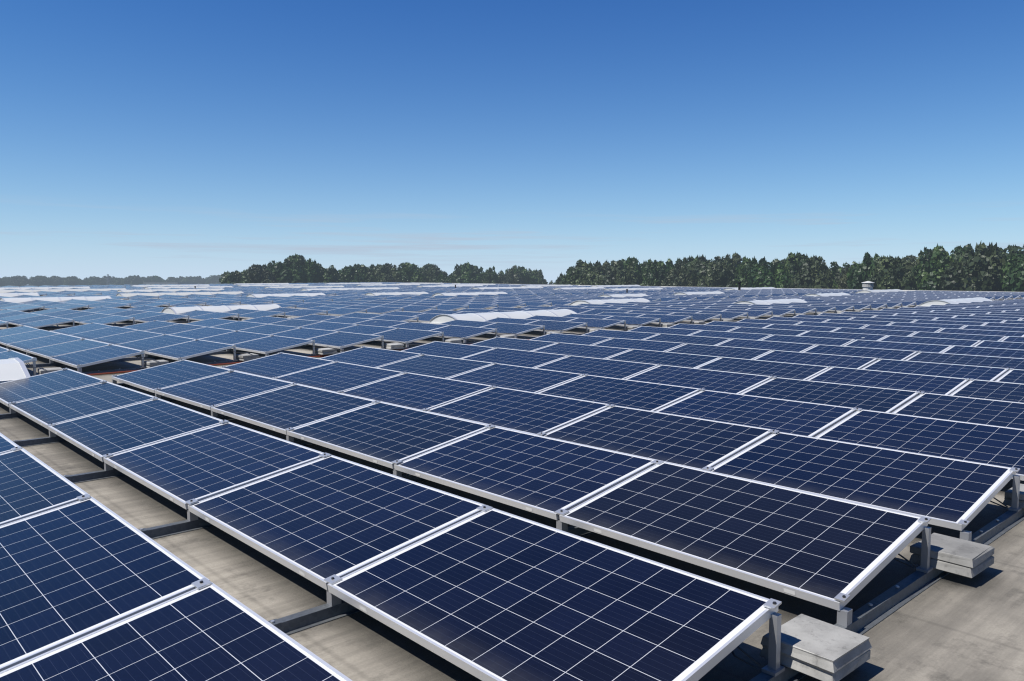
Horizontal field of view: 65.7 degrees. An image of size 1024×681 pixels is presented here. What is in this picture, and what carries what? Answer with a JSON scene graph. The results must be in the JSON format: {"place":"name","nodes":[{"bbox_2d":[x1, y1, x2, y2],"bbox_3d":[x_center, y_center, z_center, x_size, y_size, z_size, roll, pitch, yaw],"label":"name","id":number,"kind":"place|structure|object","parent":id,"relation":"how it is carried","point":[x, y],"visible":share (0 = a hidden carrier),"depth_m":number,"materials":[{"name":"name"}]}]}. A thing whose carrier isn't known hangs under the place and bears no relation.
{"place":"outdoors","nodes":[
{"label":"outdoors","id":0,"kind":"place"},
{"bbox_2d":[143,282,195,284],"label":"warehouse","id":1,"kind":"structure","parent":0,"point":[150,283],"depth_m":520.05,"materials":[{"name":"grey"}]},
{"bbox_2d":[0,0,1023,283],"label":"sky","id":2,"kind":"structure","parent":0,"point":[164,139],"materials":[{"name":"blue"}]},
{"label":"ground","id":3,"kind":"structure","parent":0,"visible":0},
{"bbox_2d":[2,277,12,285],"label":"tree","id":4,"kind":"object","parent":3,"relation":"on","point":[7,281],"visible":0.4,"depth_m":587.06,"materials":[{"name":"green plant"}]},
{"bbox_2d":[10,276,30,285],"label":"tree","id":5,"kind":"object","parent":3,"relation":"on","point":[20,281],"visible":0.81,"depth_m":562.54,"materials":[{"name":"green plant"}]},
{"bbox_2d":[30,276,52,285],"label":"tree","id":6,"kind":"object","parent":3,"relation":"on","point":[37,282],"visible":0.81,"depth_m":571.79,"materials":[{"name":"green plant"}]},
{"bbox_2d":[48,275,63,285],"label":"tree","id":7,"kind":"object","parent":3,"relation":"on","point":[57,281],"visible":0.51,"depth_m":600.44,"materials":[{"name":"green plant"}]},
{"bbox_2d":[64,276,75,285],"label":"tree","id":8,"kind":"object","parent":3,"relation":"on","point":[70,281],"visible":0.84,"depth_m":583.00,"materials":[{"name":"green plant"}]},
{"bbox_2d":[92,277,106,284],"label":"tree","id":9,"kind":"object","parent":3,"relation":"on","point":[101,281],"visible":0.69,"depth_m":610.84,"materials":[{"name":"green plant"}]},
{"bbox_2d":[110,278,127,284],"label":"tree","id":10,"kind":"object","parent":3,"relation":"on","point":[118,282],"visible":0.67,"depth_m":621.15,"materials":[{"name":"green plant"}]},
{"bbox_2d":[126,275,144,284],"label":"tree","id":11,"kind":"object","parent":3,"relation":"on","point":[135,280],"visible":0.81,"depth_m":620.20,"materials":[{"name":"green plant"}]},
{"bbox_2d":[182,276,198,283],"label":"tree","id":12,"kind":"object","parent":3,"relation":"on","point":[190,279],"visible":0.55,"depth_m":670.02,"materials":[{"name":"green plant"}]},
{"bbox_2d":[210,275,222,283],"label":"tree","id":13,"kind":"object","parent":3,"relation":"on","point":[215,280],"visible":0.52,"depth_m":674.56,"materials":[{"name":"green plant"}]},
{"bbox_2d":[219,271,250,283],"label":"tree","id":14,"kind":"object","parent":3,"relation":"on","point":[229,278],"visible":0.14,"depth_m":135.72,"materials":[{"name":"green plant"}]},
{"bbox_2d":[246,264,277,282],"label":"tree","id":15,"kind":"object","parent":3,"relation":"on","point":[255,273],"visible":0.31,"depth_m":137.45,"materials":[{"name":"green plant"}]},
{"bbox_2d":[264,258,308,282],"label":"tree","id":16,"kind":"object","parent":3,"relation":"on","point":[282,272],"visible":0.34,"depth_m":141.39,"materials":[{"name":"green plant"}]},
{"bbox_2d":[286,257,320,282],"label":"tree","id":17,"kind":"object","parent":3,"relation":"on","point":[308,265],"visible":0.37,"depth_m":143.14,"materials":[{"name":"green plant"}]},
{"bbox_2d":[311,263,341,282],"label":"tree","id":18,"kind":"object","parent":3,"relation":"on","point":[326,275],"visible":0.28,"depth_m":145.28,"materials":[{"name":"green plant"}]},
{"bbox_2d":[340,265,367,282],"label":"tree","id":19,"kind":"object","parent":3,"relation":"on","point":[348,274],"visible":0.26,"depth_m":148.52,"materials":[{"name":"green plant"}]},
{"bbox_2d":[353,263,382,281],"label":"tree","id":20,"kind":"object","parent":3,"relation":"on","point":[369,275],"visible":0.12,"depth_m":153.33,"materials":[{"name":"green plant"}]},
{"bbox_2d":[372,263,401,281],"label":"tree","id":21,"kind":"object","parent":3,"relation":"on","point":[380,271],"visible":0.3,"depth_m":153.49,"materials":[{"name":"green plant"}]},
{"bbox_2d":[398,262,425,282],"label":"tree","id":22,"kind":"object","parent":3,"relation":"on","point":[408,272],"visible":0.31,"depth_m":157.19,"materials":[{"name":"green plant"}]},
{"bbox_2d":[422,266,441,281],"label":"tree","id":23,"kind":"object","parent":3,"relation":"on","point":[434,273],"visible":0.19,"depth_m":168.65,"materials":[{"name":"green plant"}]},
{"bbox_2d":[427,274,454,282],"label":"tree","id":24,"kind":"object","parent":3,"relation":"on","point":[441,278],"visible":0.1,"depth_m":163.80,"materials":[{"name":"green plant"}]},
{"bbox_2d":[448,274,462,282],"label":"tree","id":25,"kind":"object","parent":3,"relation":"on","point":[452,280],"visible":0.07,"depth_m":168.10,"materials":[{"name":"green plant"}]},
{"bbox_2d":[451,263,463,278],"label":"tree","id":26,"kind":"object","parent":3,"relation":"on","point":[456,273],"visible":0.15,"depth_m":172.77,"materials":[{"name":"green plant"}]},
{"bbox_2d":[458,262,481,283],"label":"tree","id":27,"kind":"object","parent":3,"relation":"on","point":[466,272],"visible":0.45,"depth_m":171.10,"materials":[{"name":"green plant"}]},
{"bbox_2d":[471,264,483,283],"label":"tree","id":28,"kind":"object","parent":3,"relation":"on","point":[474,267],"visible":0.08,"depth_m":175.58,"materials":[{"name":"green plant"}]},
{"bbox_2d":[483,267,495,283],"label":"tree","id":29,"kind":"object","parent":3,"relation":"on","point":[490,276],"visible":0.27,"depth_m":173.91,"materials":[{"name":"green plant"}]},
{"bbox_2d":[498,267,523,283],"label":"tree","id":30,"kind":"object","parent":3,"relation":"on","point":[510,277],"visible":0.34,"depth_m":177.41,"materials":[{"name":"green plant"}]},
{"bbox_2d":[513,266,538,283],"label":"tree","id":31,"kind":"object","parent":3,"relation":"on","point":[528,278],"visible":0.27,"depth_m":180.80,"materials":[{"name":"green plant"}]},
{"bbox_2d":[532,269,546,284],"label":"tree","id":32,"kind":"object","parent":3,"relation":"on","point":[539,275],"visible":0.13,"depth_m":184.95,"materials":[{"name":"green plant"}]},
{"bbox_2d":[554,267,573,284],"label":"tree","id":33,"kind":"object","parent":3,"relation":"on","point":[560,279],"visible":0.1,"depth_m":129.06,"materials":[{"name":"green plant"}]},
{"bbox_2d":[562,259,588,284],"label":"tree","id":34,"kind":"object","parent":3,"relation":"on","point":[571,278],"visible":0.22,"depth_m":118.73,"materials":[{"name":"green plant"}]},
{"bbox_2d":[575,261,603,284],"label":"tree","id":35,"kind":"object","parent":3,"relation":"on","point":[589,274],"visible":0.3,"depth_m":117.32,"materials":[{"name":"green plant"}]},
{"bbox_2d":[593,260,610,273],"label":"tree","id":36,"kind":"object","parent":3,"relation":"on","point":[604,265],"visible":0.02,"depth_m":124.46,"materials":[{"name":"green plant"}]},
{"bbox_2d":[593,260,638,284],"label":"tree","id":37,"kind":"object","parent":3,"relation":"on","point":[616,273],"visible":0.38,"depth_m":113.47,"materials":[{"name":"green plant"}]},
{"bbox_2d":[621,256,641,284],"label":"tree","id":38,"kind":"object","parent":3,"relation":"on","point":[634,261],"visible":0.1,"depth_m":119.73,"materials":[{"name":"green plant"}]},
{"bbox_2d":[640,259,651,283],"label":"tree","id":39,"kind":"object","parent":3,"relation":"on","point":[644,271],"visible":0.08,"depth_m":118.72,"materials":[{"name":"green plant"}]},
{"bbox_2d":[646,260,663,285],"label":"tree","id":40,"kind":"object","parent":3,"relation":"on","point":[655,276],"visible":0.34,"depth_m":111.06,"materials":[{"name":"green plant"}]},
{"bbox_2d":[640,261,673,285],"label":"tree","id":41,"kind":"object","parent":3,"relation":"on","point":[665,269],"visible":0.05,"depth_m":114.90,"materials":[{"name":"green plant"}]},
{"bbox_2d":[662,258,680,269],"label":"tree","id":42,"kind":"object","parent":3,"relation":"on","point":[669,263],"visible":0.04,"depth_m":123.11,"materials":[{"name":"green plant"}]},
{"bbox_2d":[661,268,692,286],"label":"tree","id":43,"kind":"object","parent":3,"relation":"on","point":[676,277],"visible":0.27,"depth_m":107.30,"materials":[{"name":"green plant"}]},
{"bbox_2d":[675,258,691,272],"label":"tree","id":44,"kind":"object","parent":3,"relation":"on","point":[681,265],"visible":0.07,"depth_m":111.89,"materials":[{"name":"green plant"}]},
{"bbox_2d":[684,254,706,286],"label":"tree","id":45,"kind":"object","parent":3,"relation":"on","point":[688,272],"visible":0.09,"depth_m":108.99,"materials":[{"name":"green plant"}]},
{"bbox_2d":[685,255,712,268],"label":"tree","id":46,"kind":"object","parent":3,"relation":"on","point":[689,260],"visible":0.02,"depth_m":118.12,"materials":[{"name":"green plant"}]},
{"bbox_2d":[407,282,997,291],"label":"building parapet walls","id":47,"kind":"structure","parent":3,"relation":"on","point":[728,287],"depth_m":74.11,"materials":[{"name":"grey concrete"}]},
{"bbox_2d":[0,298,1023,680],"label":"roof deck","id":48,"kind":"structure","parent":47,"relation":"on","point":[952,628],"depth_m":3.81,"materials":[{"name":"grey concrete"}]},
{"bbox_2d":[0,357,30,382],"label":"rooflight","id":49,"kind":"object","parent":48,"relation":"on","point":[11,369],"visible":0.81,"depth_m":10.22,"materials":[{"name":"white plastic"}]},
{"bbox_2d":[0,293,39,296],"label":"rooflight","id":50,"kind":"object","parent":48,"relation":"on","point":[13,294],"visible":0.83,"depth_m":44.81,"materials":[{"name":"white"}]},
{"bbox_2d":[0,286,89,289],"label":"rooflight","id":51,"kind":"object","parent":48,"relation":"on","point":[23,288],"visible":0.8,"depth_m":63.17,"materials":[{"name":"white plastic"}]},
{"bbox_2d":[0,296,111,302],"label":"rooflight","id":52,"kind":"object","parent":48,"relation":"on","point":[54,299],"visible":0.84,"depth_m":37.20,"materials":[{"name":"white plastic"}]},
{"bbox_2d":[0,288,126,292],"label":"rooflight","id":53,"kind":"object","parent":48,"relation":"on","point":[35,290],"visible":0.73,"depth_m":55.16,"materials":[{"name":"white plastic"}]},
{"bbox_2d":[117,288,223,291],"bbox_3d":[-23.948,-3.442,55.944,7.100,0.402,1.560,-5,7,-43],"label":"rooflight","id":54,"kind":"object","parent":48,"relation":"on","point":[152,290],"visible":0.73,"depth_m":55.35,"materials":[{"name":"white plastic"}]},
{"bbox_2d":[131,284,209,286],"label":"rooflight","id":55,"kind":"object","parent":48,"relation":"on","point":[169,285],"visible":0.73,"depth_m":74.76,"materials":[{"name":"white"}]},
{"bbox_2d":[116,291,243,299],"bbox_3d":[-19.341,-2.640,46.588,7.100,0.402,1.560,-5,7,-43],"label":"rooflight","id":56,"kind":"object","parent":48,"relation":"on","point":[159,294],"visible":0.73,"depth_m":45.95,"materials":[{"name":"white plastic"}]},
{"bbox_2d":[144,286,232,288],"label":"rooflight","id":57,"kind":"object","parent":48,"relation":"on","point":[189,287],"visible":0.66,"depth_m":66.47,"materials":[{"name":"white plastic"}]},
{"bbox_2d":[161,304,280,313],"bbox_3d":[-10.128,-1.036,27.876,3.900,0.402,1.560,-5,7,-43],"label":"rooflight","id":58,"kind":"object","parent":48,"relation":"on","point":[178,310],"visible":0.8,"depth_m":27.32,"materials":[{"name":"white plastic"}]},
{"bbox_2d":[233,283,288,284],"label":"rooflight","id":59,"kind":"object","parent":48,"relation":"on","point":[259,283],"visible":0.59,"depth_m":86.18,"materials":[{"name":"white"}]},
{"bbox_2d":[237,284,307,285],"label":"rooflight","id":60,"kind":"object","parent":48,"relation":"on","point":[276,285],"visible":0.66,"depth_m":77.22,"materials":[{"name":"white"}]},
{"bbox_2d":[246,293,325,297],"bbox_3d":[-12.455,-2.407,43.871,4.300,0.402,1.560,-5,7,-43],"label":"rooflight","id":61,"kind":"object","parent":48,"relation":"on","point":[282,295],"visible":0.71,"depth_m":43.34,"materials":[{"name":"white plastic"}]},
{"bbox_2d":[265,285,343,287],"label":"rooflight","id":62,"kind":"object","parent":48,"relation":"on","point":[300,286],"visible":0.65,"depth_m":67.44,"materials":[{"name":"white"}]},
{"bbox_2d":[87,339,528,375],"bbox_3d":[10.866,-1.428,34.558,60.900,0.034,10.100,-5,7,-43],"label":"cable conduit","id":63,"kind":"object","parent":48,"relation":"on","point":[209,364],"visible":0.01,"depth_m":13.15,"materials":[{"name":"brown"}]},
{"bbox_2d":[300,287,399,290],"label":"rooflight","id":64,"kind":"object","parent":48,"relation":"on","point":[348,288],"visible":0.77,"depth_m":59.30,"materials":[{"name":"white plastic"}]},
{"bbox_2d":[356,284,419,285],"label":"rooflight","id":65,"kind":"object","parent":48,"relation":"on","point":[384,284],"visible":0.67,"depth_m":79.28,"materials":[{"name":"white"}]},
{"bbox_2d":[365,292,428,295],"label":"rooflight","id":66,"kind":"object","parent":48,"relation":"on","point":[391,293],"visible":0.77,"depth_m":46.36,"materials":[{"name":"white plastic"}]},
{"bbox_2d":[417,285,482,286],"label":"rooflight","id":67,"kind":"object","parent":48,"relation":"on","point":[448,285],"visible":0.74,"depth_m":72.03,"materials":[{"name":"white"}]},
{"bbox_2d":[432,292,507,295],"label":"rooflight","id":68,"kind":"object","parent":48,"relation":"on","point":[465,293],"visible":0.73,"depth_m":45.79,"materials":[{"name":"white plastic"}]},
{"bbox_2d":[428,309,577,323],"bbox_3d":[-0.091,-0.663,23.530,4.900,0.402,1.560,-5,7,-43],"label":"rooflight","id":69,"kind":"object","parent":48,"relation":"on","point":[441,318],"visible":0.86,"depth_m":22.74,"materials":[{"name":"white plastic"}]},
{"bbox_2d":[472,286,543,288],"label":"rooflight","id":70,"kind":"object","parent":48,"relation":"on","point":[504,287],"visible":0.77,"depth_m":63.26,"materials":[{"name":"white"}]},
{"bbox_2d":[0,284,1021,676],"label":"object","id":71,"kind":"object","parent":48,"relation":"on","point":[774,668],"visible":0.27,"depth_m":4.59,"materials":[{"name":"metal"}]},
{"bbox_2d":[0,282,1023,680],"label":"solar panels","id":72,"kind":"object","parent":48,"relation":"on","point":[826,494],"visible":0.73,"depth_m":5.50,"materials":[{"name":"blue glass"}]},
{"bbox_2d":[0,295,1023,680],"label":"mounting rails","id":73,"kind":"object","parent":48,"relation":"on","point":[866,617],"visible":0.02,"depth_m":4.60,"materials":[{"name":"metal"}]},
{"bbox_2d":[26,319,1007,668],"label":"string cables","id":74,"kind":"object","parent":73,"relation":"on","point":[572,331],"visible":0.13,"depth_m":12.13,"materials":[{"name":"black plastic"}]},
{"bbox_2d":[38,295,1023,680],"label":"concrete ballast blocks","id":75,"kind":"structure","parent":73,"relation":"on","point":[818,649],"depth_m":3.14,"materials":[{"name":"concrete"}]},
{"bbox_2d":[520,285,572,286],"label":"rooflight","id":76,"kind":"object","parent":48,"relation":"on","point":[543,285],"visible":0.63,"depth_m":73.42,"materials":[{"name":"white"}]},
{"bbox_2d":[552,287,603,289],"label":"rooflight","id":77,"kind":"object","parent":48,"relation":"on","point":[578,288],"visible":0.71,"depth_m":62.10,"materials":[{"name":"white"}]},
{"bbox_2d":[569,298,649,304],"bbox_3d":[4.356,-1.598,34.436,4.100,0.402,1.560,-5,7,-43],"label":"rooflight","id":78,"kind":"object","parent":48,"relation":"on","point":[577,302],"visible":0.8,"depth_m":33.71,"materials":[{"name":"white plastic"}]},
{"bbox_2d":[590,285,639,286],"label":"rooflight","id":79,"kind":"object","parent":48,"relation":"on","point":[611,285],"visible":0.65,"depth_m":72.26,"materials":[{"name":"white"}]},
{"bbox_2d":[597,293,647,296],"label":"rooflight","id":80,"kind":"object","parent":48,"relation":"on","point":[625,295],"visible":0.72,"depth_m":42.27,"materials":[{"name":"white"}]},
{"bbox_2d":[603,287,662,289],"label":"rooflight","id":81,"kind":"object","parent":48,"relation":"on","point":[632,288],"visible":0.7,"depth_m":58.66,"materials":[{"name":"white"}]},
{"bbox_2d":[672,291,722,294],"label":"rooflight","id":82,"kind":"object","parent":48,"relation":"on","point":[691,293],"visible":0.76,"depth_m":46.78,"materials":[{"name":"white"}]},
{"bbox_2d":[723,287,776,289],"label":"rooflight","id":83,"kind":"object","parent":48,"relation":"on","point":[750,288],"visible":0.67,"depth_m":60.31,"materials":[{"name":"white"}]},
{"bbox_2d":[733,298,806,304],"bbox_3d":[11.061,-1.545,33.819,4.300,0.402,1.560,-5,7,-43],"label":"rooflight","id":84,"kind":"object","parent":48,"relation":"on","point":[768,302],"visible":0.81,"depth_m":33.18,"materials":[{"name":"white plastic"}]},
{"bbox_2d":[804,293,849,295],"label":"rooflight","id":85,"kind":"object","parent":48,"relation":"on","point":[829,294],"visible":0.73,"depth_m":43.89,"materials":[{"name":"white"}]},
{"bbox_2d":[861,281,873,289],"bbox_3d":[25.779,-3.827,57.389,0.884,0.922,0.884,-5,7,-43],"label":"roof vent","id":86,"kind":"object","parent":48,"relation":"on","point":[867,285],"visible":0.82,"depth_m":57.09,"materials":[{"name":"white"}]},
{"bbox_2d":[856,289,902,292],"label":"rooflight","id":87,"kind":"object","parent":48,"relation":"on","point":[888,290],"visible":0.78,"depth_m":52.41,"materials":[{"name":"white"}]},
{"bbox_2d":[917,297,991,305],"bbox_3d":[19.785,-1.652,35.065,5.400,0.402,1.560,-5,7,-43],"label":"rooflight","id":88,"kind":"object","parent":48,"relation":"on","point":[951,301],"visible":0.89,"depth_m":33.75,"materials":[{"name":"white plastic"}]},
{"bbox_2d":[691,256,738,286],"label":"tree","id":89,"kind":"object","parent":3,"relation":"on","point":[701,270],"visible":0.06,"depth_m":107.21,"materials":[{"name":"green plant"}]},
{"bbox_2d":[696,258,735,286],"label":"tree","id":90,"kind":"object","parent":3,"relation":"on","point":[717,275],"visible":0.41,"depth_m":103.68,"materials":[{"name":"green plant"}]},
{"bbox_2d":[721,252,742,266],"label":"tree","id":91,"kind":"object","parent":3,"relation":"on","point":[737,258],"visible":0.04,"depth_m":112.45,"materials":[{"name":"green plant"}]},
{"bbox_2d":[735,256,746,277],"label":"tree","id":92,"kind":"object","parent":3,"relation":"on","point":[738,268],"visible":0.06,"depth_m":105.12,"materials":[{"name":"green plant"}]},
{"bbox_2d":[734,256,768,287],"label":"tree","id":93,"kind":"object","parent":3,"relation":"on","point":[744,274],"visible":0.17,"depth_m":100.33,"materials":[{"name":"green plant"}]},
{"bbox_2d":[747,261,793,287],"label":"tree","id":94,"kind":"object","parent":3,"relation":"on","point":[772,276],"visible":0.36,"depth_m":97.21,"materials":[{"name":"green plant"}]},
{"bbox_2d":[784,252,808,283],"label":"tree","id":95,"kind":"object","parent":3,"relation":"on","point":[793,263],"visible":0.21,"depth_m":100.56,"materials":[{"name":"green plant"}]},
{"bbox_2d":[790,254,834,288],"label":"tree","id":96,"kind":"object","parent":3,"relation":"on","point":[814,274],"visible":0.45,"depth_m":92.93,"materials":[{"name":"green plant"}]},
{"bbox_2d":[829,261,849,286],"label":"tree","id":97,"kind":"object","parent":3,"relation":"on","point":[834,269],"visible":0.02,"depth_m":103.31,"materials":[{"name":"green plant"}]},
{"bbox_2d":[834,268,844,287],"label":"tree","id":98,"kind":"object","parent":3,"relation":"on","point":[838,274],"visible":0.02,"depth_m":100.84,"materials":[{"name":"green plant"}]},
{"bbox_2d":[838,264,852,288],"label":"tree","id":99,"kind":"object","parent":3,"relation":"on","point":[843,279],"visible":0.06,"depth_m":95.40,"materials":[{"name":"green plant"}]},
{"bbox_2d":[846,252,879,288],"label":"tree","id":100,"kind":"object","parent":3,"relation":"on","point":[857,274],"visible":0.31,"depth_m":88.28,"materials":[{"name":"green plant"}]},
{"bbox_2d":[864,255,917,289],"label":"tree","id":101,"kind":"object","parent":3,"relation":"on","point":[887,273],"visible":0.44,"depth_m":84.93,"materials":[{"name":"green plant"}]},
{"bbox_2d":[902,254,932,275],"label":"tree","id":102,"kind":"object","parent":3,"relation":"on","point":[908,263],"visible":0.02,"depth_m":88.78,"materials":[{"name":"green plant"}]},
{"bbox_2d":[909,243,954,290],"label":"tree","id":103,"kind":"object","parent":3,"relation":"on","point":[928,275],"visible":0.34,"depth_m":83.05,"materials":[{"name":"green plant"}]},
{"bbox_2d":[951,243,973,262],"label":"tree","id":104,"kind":"object","parent":3,"relation":"on","point":[959,251],"visible":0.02,"depth_m":86.09,"materials":[{"name":"green plant"}]},
{"bbox_2d":[938,242,1010,291],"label":"tree","id":105,"kind":"object","parent":3,"relation":"on","point":[979,269],"visible":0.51,"depth_m":78.76,"materials":[{"name":"green plant"}]},
{"bbox_2d":[995,248,1023,291],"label":"tree","id":106,"kind":"object","parent":3,"relation":"on","point":[1012,280],"visible":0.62,"depth_m":76.15,"materials":[{"name":"green plant"}]},
{"bbox_2d":[1003,244,1023,257],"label":"tree","id":107,"kind":"object","parent":3,"relation":"on","point":[1011,249],"visible":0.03,"depth_m":88.87,"materials":[{"name":"green plant"}]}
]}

